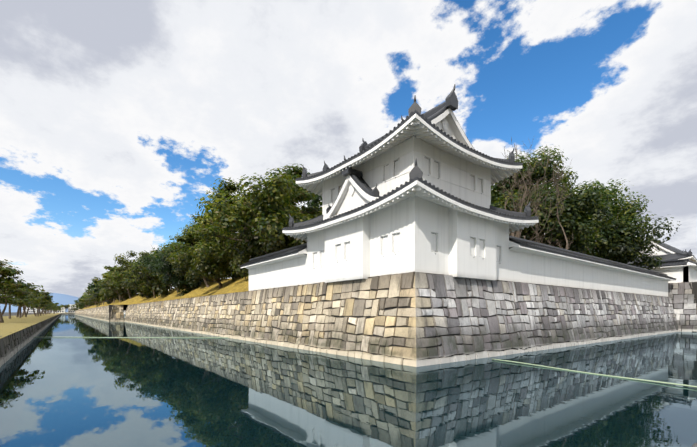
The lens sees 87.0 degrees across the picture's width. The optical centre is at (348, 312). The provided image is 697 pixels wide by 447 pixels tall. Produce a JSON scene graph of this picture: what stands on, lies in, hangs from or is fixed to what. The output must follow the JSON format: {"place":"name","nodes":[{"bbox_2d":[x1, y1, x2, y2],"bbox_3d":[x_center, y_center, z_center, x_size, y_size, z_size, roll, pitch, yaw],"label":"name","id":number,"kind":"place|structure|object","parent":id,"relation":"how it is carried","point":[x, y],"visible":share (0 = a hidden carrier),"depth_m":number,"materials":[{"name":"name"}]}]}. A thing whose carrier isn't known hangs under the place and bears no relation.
{"place":"outdoors","nodes":[
{"label":"outdoors","id":0,"kind":"place"},
{"bbox_2d":[0,293,79,311],"bbox_3d":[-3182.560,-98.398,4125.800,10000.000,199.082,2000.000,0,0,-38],"label":"mountains","id":1,"kind":"structure","parent":0,"point":[62,299],"depth_m":3611.10,"materials":[{"name":"blue"}]},
{"bbox_2d":[22,304,125,312],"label":"town buildings","id":2,"kind":"structure","parent":0,"point":[60,311],"depth_m":465.60,"materials":[{"name":"white"}]},
{"bbox_2d":[80,276,248,309],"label":"embankment","id":3,"kind":"structure","parent":0,"point":[237,284],"depth_m":56.99,"materials":[{"name":"yellow plant"}]},
{"bbox_2d":[74,296,91,309],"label":"tree","id":4,"kind":"object","parent":3,"relation":"on","point":[76,301],"visible":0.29,"depth_m":277.84,"materials":[{"name":"green plant"}]},
{"bbox_2d":[78,292,90,305],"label":"tree","id":5,"kind":"object","parent":3,"relation":"on","point":[81,300],"visible":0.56,"depth_m":243.05,"materials":[{"name":"green plant"}]},
{"bbox_2d":[82,287,93,305],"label":"pine tree","id":6,"kind":"object","parent":3,"relation":"on","point":[86,293],"visible":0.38,"depth_m":228.68,"materials":[{"name":"green plant"}]},
{"bbox_2d":[84,295,102,304],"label":"tree","id":7,"kind":"object","parent":3,"relation":"on","point":[86,300],"visible":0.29,"depth_m":211.41,"materials":[{"name":"green plant"}]},
{"bbox_2d":[87,296,101,306],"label":"tree","id":8,"kind":"object","parent":3,"relation":"on","point":[90,300],"visible":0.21,"depth_m":177.21,"materials":[{"name":"green plant"}]},
{"bbox_2d":[90,278,110,303],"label":"tree","id":9,"kind":"object","parent":3,"relation":"on","point":[100,298],"visible":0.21,"depth_m":147.96,"materials":[{"name":"green plant"}]},
{"bbox_2d":[88,282,113,303],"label":"tree","id":10,"kind":"object","parent":3,"relation":"on","point":[109,300],"visible":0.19,"depth_m":131.62,"materials":[{"name":"green plant"}]},
{"bbox_2d":[91,272,118,299],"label":"tree","id":11,"kind":"object","parent":3,"relation":"on","point":[95,280],"visible":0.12,"depth_m":117.33,"materials":[{"name":"green plant"}]},
{"bbox_2d":[96,267,120,301],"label":"pine tree","id":12,"kind":"object","parent":3,"relation":"on","point":[111,269],"visible":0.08,"depth_m":111.09,"materials":[{"name":"green plant"}]},
{"bbox_2d":[98,272,136,300],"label":"tree","id":13,"kind":"object","parent":3,"relation":"on","point":[122,293],"visible":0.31,"depth_m":104.17,"materials":[{"name":"green plant"}]},
{"bbox_2d":[104,266,130,298],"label":"pine tree","id":14,"kind":"object","parent":3,"relation":"on","point":[119,269],"visible":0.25,"depth_m":97.56,"materials":[{"name":"green plant"}]},
{"bbox_2d":[113,251,151,280],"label":"tree","id":15,"kind":"object","parent":3,"relation":"on","point":[124,260],"visible":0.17,"depth_m":100.66,"materials":[{"name":"green plant"}]},
{"bbox_2d":[118,251,150,274],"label":"pine tree","id":16,"kind":"object","parent":3,"relation":"on","point":[126,272],"visible":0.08,"depth_m":94.17,"materials":[{"name":"green plant"}]},
{"bbox_2d":[119,268,156,298],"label":"tree","id":17,"kind":"object","parent":3,"relation":"on","point":[143,290],"visible":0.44,"depth_m":89.93,"materials":[{"name":"green plant"}]},
{"bbox_2d":[124,261,169,297],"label":"pine tree","id":18,"kind":"object","parent":3,"relation":"on","point":[142,283],"visible":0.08,"depth_m":84.02,"materials":[{"name":"green plant"}]},
{"bbox_2d":[120,242,174,296],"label":"tree","id":19,"kind":"object","parent":3,"relation":"on","point":[148,277],"visible":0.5,"depth_m":75.32,"materials":[{"name":"green plant"}]},
{"bbox_2d":[148,247,171,288],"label":"tree","id":20,"kind":"object","parent":3,"relation":"on","point":[157,250],"visible":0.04,"depth_m":89.63,"materials":[{"name":"green plant"}]},
{"bbox_2d":[149,243,180,291],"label":"pine tree","id":21,"kind":"object","parent":3,"relation":"on","point":[162,250],"visible":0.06,"depth_m":69.63,"materials":[{"name":"green plant"}]},
{"bbox_2d":[136,240,205,295],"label":"tree","id":22,"kind":"object","parent":3,"relation":"on","point":[179,282],"visible":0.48,"depth_m":60.84,"materials":[{"name":"green plant"}]},
{"bbox_2d":[168,227,209,286],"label":"pine tree","id":23,"kind":"object","parent":3,"relation":"on","point":[188,240],"visible":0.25,"depth_m":55.12,"materials":[{"name":"green plant"}]},
{"bbox_2d":[185,214,209,280],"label":"pine tree","id":24,"kind":"object","parent":3,"relation":"on","point":[195,220],"visible":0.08,"depth_m":66.44,"materials":[{"name":"green plant"}]},
{"bbox_2d":[164,222,246,278],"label":"tree","id":25,"kind":"object","parent":3,"relation":"on","point":[188,264],"visible":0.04,"depth_m":57.41,"materials":[{"name":"green plant"}]},
{"bbox_2d":[167,214,245,287],"bbox_3d":[-18.020,-7.922,49.496,11.188,9.630,9.440,0,0,-38],"label":"tree","id":26,"kind":"object","parent":3,"relation":"on","point":[206,260],"visible":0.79,"depth_m":47.45,"materials":[{"name":"green plant"}]},
{"bbox_2d":[197,210,236,277],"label":"pine tree","id":27,"kind":"object","parent":3,"relation":"on","point":[214,229],"depth_m":51.44,"materials":[{"name":"green plant"}]},
{"bbox_2d":[188,177,261,256],"bbox_3d":[-11.853,-9.427,41.149,10.440,11.423,11.267,0,0,-38],"label":"pine tree","id":28,"kind":"object","parent":3,"relation":"on","point":[227,188],"visible":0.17,"depth_m":41.14,"materials":[{"name":"green plant"}]},
{"bbox_2d":[195,168,312,279],"bbox_3d":[-6.792,-7.058,33.819,12.775,9.552,14.022,0,0,-38],"label":"tree","id":29,"kind":"object","parent":3,"relation":"on","point":[265,208],"visible":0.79,"depth_m":32.30,"materials":[{"name":"green plant"}]},
{"bbox_2d":[220,195,288,270],"bbox_3d":[-10.496,-10.400,48.252,12.331,11.672,10.110,0,0,26],"label":"tree","id":30,"kind":"object","parent":3,"relation":"on","point":[240,237],"visible":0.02,"depth_m":46.05,"materials":[{"name":"green plant"}]},
{"bbox_2d":[252,163,321,219],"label":"pine tree","id":31,"kind":"object","parent":3,"relation":"on","point":[301,194],"visible":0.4,"depth_m":37.44,"materials":[{"name":"green plant"}]},
{"bbox_2d":[287,192,321,220],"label":"tree","id":32,"kind":"object","parent":3,"relation":"on","point":[313,202],"visible":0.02,"depth_m":43.61,"materials":[{"name":"green plant"}]},
{"bbox_2d":[0,272,663,338],"bbox_3d":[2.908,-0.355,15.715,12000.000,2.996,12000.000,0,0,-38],"label":"ground","id":33,"kind":"structure","parent":0,"point":[14,324],"depth_m":45.27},
{"bbox_2d":[0,283,11,300],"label":"pine tree","id":34,"kind":"object","parent":33,"relation":"on","point":[1,296],"visible":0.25,"depth_m":46.42,"materials":[{"name":"green plant"}]},
{"bbox_2d":[0,277,28,314],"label":"pine tree","id":35,"kind":"object","parent":33,"relation":"on","point":[6,301],"visible":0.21,"depth_m":59.59,"materials":[{"name":"green plant"}]},
{"bbox_2d":[0,290,32,318],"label":"pine tree","id":36,"kind":"object","parent":33,"relation":"on","point":[22,300],"visible":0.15,"depth_m":65.35,"materials":[{"name":"green plant"}]},
{"bbox_2d":[0,259,44,322],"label":"pine tree","id":37,"kind":"object","parent":33,"relation":"on","point":[9,272],"visible":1,"depth_m":40.18,"materials":[{"name":"green plant"}]},
{"bbox_2d":[4,288,41,316],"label":"pine tree","id":38,"kind":"object","parent":33,"relation":"on","point":[17,315],"visible":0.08,"depth_m":80.07,"materials":[{"name":"green plant"}]},
{"bbox_2d":[12,289,34,317],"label":"pine tree","id":39,"kind":"object","parent":33,"relation":"on","point":[20,305],"visible":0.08,"depth_m":73.17,"materials":[{"name":"green plant"}]},
{"bbox_2d":[16,293,36,316],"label":"pine tree","id":40,"kind":"object","parent":33,"relation":"on","point":[25,314],"visible":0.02,"depth_m":85.69,"materials":[{"name":"green plant"}]},
{"bbox_2d":[21,292,41,316],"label":"pine tree","id":41,"kind":"object","parent":33,"relation":"on","point":[38,298],"visible":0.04,"depth_m":92.39,"materials":[{"name":"green plant"}]},
{"bbox_2d":[24,292,41,315],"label":"pine tree","id":42,"kind":"object","parent":33,"relation":"on","point":[37,295],"visible":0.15,"depth_m":103.98,"materials":[{"name":"green plant"}]},
{"bbox_2d":[27,291,52,315],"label":"pine tree","id":43,"kind":"object","parent":33,"relation":"on","point":[45,298],"visible":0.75,"depth_m":99.45,"materials":[{"name":"green plant"}]},
{"bbox_2d":[38,292,52,315],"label":"pine tree","id":44,"kind":"object","parent":33,"relation":"on","point":[49,304],"visible":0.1,"depth_m":111.57,"materials":[{"name":"green plant"}]},
{"bbox_2d":[41,295,54,313],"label":"pine tree","id":45,"kind":"object","parent":33,"relation":"on","point":[47,306],"visible":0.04,"depth_m":126.03,"materials":[{"name":"green plant"}]},
{"bbox_2d":[60,304,69,309],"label":"tree","id":46,"kind":"object","parent":33,"relation":"on","point":[66,306],"visible":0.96,"depth_m":427.14,"materials":[{"name":"green plant"}]},
{"bbox_2d":[124,271,415,366],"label":"stone wall","id":47,"kind":"structure","parent":33,"relation":"on","point":[373,318],"depth_m":22.65,"materials":[{"name":"grey stone"}]},
{"bbox_2d":[240,243,306,290],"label":"castle wall","id":48,"kind":"structure","parent":47,"relation":"on","point":[284,268],"depth_m":27.71,"materials":[{"name":"paint"}]},
{"bbox_2d":[307,136,508,283],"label":"turret walls","id":49,"kind":"structure","parent":47,"relation":"on","point":[414,233],"depth_m":19.40,"materials":[{"name":"white paint"}]},
{"bbox_2d":[296,84,521,195],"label":"turret roof","id":50,"kind":"structure","parent":49,"relation":"on","point":[438,126],"depth_m":20.07,"materials":[{"name":"grey tile"}]},
{"bbox_2d":[282,158,538,241],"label":"turret roof","id":51,"kind":"structure","parent":49,"relation":"attached to","point":[416,185],"depth_m":18.35,"materials":[{"name":"grey tile"}]},
{"bbox_2d":[323,155,379,219],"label":"gable","id":52,"kind":"structure","parent":51,"relation":"on","point":[356,190],"depth_m":20.88,"materials":[{"name":"white paint"}]},
{"bbox_2d":[495,141,572,240],"bbox_3d":[18.138,-10.278,35.578,6.577,16.929,9.306,0,0,37],"label":"bare tree","id":53,"kind":"object","parent":33,"relation":"on","point":[519,205],"visible":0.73,"depth_m":33.78,"materials":[{"name":"brown plant"}]},
{"bbox_2d":[504,137,565,245],"bbox_3d":[15.050,-7.985,29.565,3.389,12.336,5.124,0,0,-38],"label":"bare tree","id":54,"kind":"object","parent":33,"relation":"on","point":[536,231],"visible":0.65,"depth_m":29.65,"materials":[{"name":"brown plant"}]},
{"bbox_2d":[414,272,678,366],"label":"stone wall","id":55,"kind":"structure","parent":33,"relation":"on","point":[460,319],"depth_m":21.61,"materials":[{"name":"grey stone"}]},
{"bbox_2d":[491,144,622,255],"bbox_3d":[21.132,-10.223,41.035,13.259,16.919,12.387,0,0,-1],"label":"tree","id":56,"kind":"object","parent":33,"relation":"on","point":[578,209],"visible":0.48,"depth_m":37.96,"materials":[{"name":"green plant"}]},
{"bbox_2d":[547,159,573,249],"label":"bare tree","id":57,"kind":"object","parent":33,"relation":"on","point":[566,239],"visible":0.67,"depth_m":32.81,"materials":[{"name":"brown plant"}]},
{"bbox_2d":[509,236,675,296],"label":"castle wall","id":58,"kind":"structure","parent":33,"relation":"on","point":[533,262],"depth_m":28.16,"materials":[{"name":"paint"}]},
{"bbox_2d":[558,179,679,269],"bbox_3d":[31.776,-9.494,47.460,13.976,15.482,15.301,0,0,26],"label":"tree","id":59,"kind":"object","parent":33,"relation":"on","point":[620,241],"visible":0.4,"depth_m":43.27,"materials":[{"name":"green plant"}]},
{"bbox_2d":[668,282,696,331],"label":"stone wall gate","id":60,"kind":"structure","parent":33,"relation":"on","point":[683,295],"depth_m":44.50,"materials":[{"name":"grey stone"}]},
{"bbox_2d":[683,259,696,281],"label":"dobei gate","id":61,"kind":"structure","parent":60,"relation":"on","point":[692,273],"depth_m":45.83,"materials":[{"name":"paint"}]},
{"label":"gatehouse walls","id":62,"kind":"object","parent":33,"relation":"on","visible":0},
{"bbox_2d":[632,259,689,282],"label":"dobei gate","id":63,"kind":"structure","parent":62,"relation":"on","point":[673,268],"depth_m":45.79,"materials":[{"name":"paint"}]},
{"bbox_2d":[627,237,696,263],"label":"gatehouse roof","id":64,"kind":"structure","parent":62,"relation":"on","point":[667,252],"depth_m":58.99,"materials":[{"name":"tile"}]},
{"bbox_2d":[0,314,696,446],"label":"moat water","id":65,"kind":"structure","parent":0,"point":[64,382],"depth_m":10.33,"materials":[{"name":"teal liquid"}]},
{"bbox_2d":[0,314,58,366],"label":"bank wall","id":66,"kind":"structure","parent":65,"relation":"in","point":[11,345],"depth_m":22.74,"materials":[{"name":"stone"}]},
{"bbox_2d":[75,305,113,321],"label":"stone wall","id":67,"kind":"structure","parent":65,"relation":"in","point":[101,313],"depth_m":130.47,"materials":[{"name":"grey stone"}]},
{"bbox_2d":[109,305,123,321],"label":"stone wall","id":68,"kind":"structure","parent":67,"relation":"attached to","point":[117,311],"depth_m":91.77,"materials":[{"name":"grey stone"}]},
{"bbox_2d":[84,337,696,387],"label":"moat ropes","id":69,"kind":"object","parent":65,"relation":"on","point":[492,359],"visible":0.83,"depth_m":15.46,"materials":[{"name":"green fabric"}]},
{"bbox_2d":[0,0,696,313],"label":"sky","id":70,"kind":"structure","parent":0,"point":[117,116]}
]}

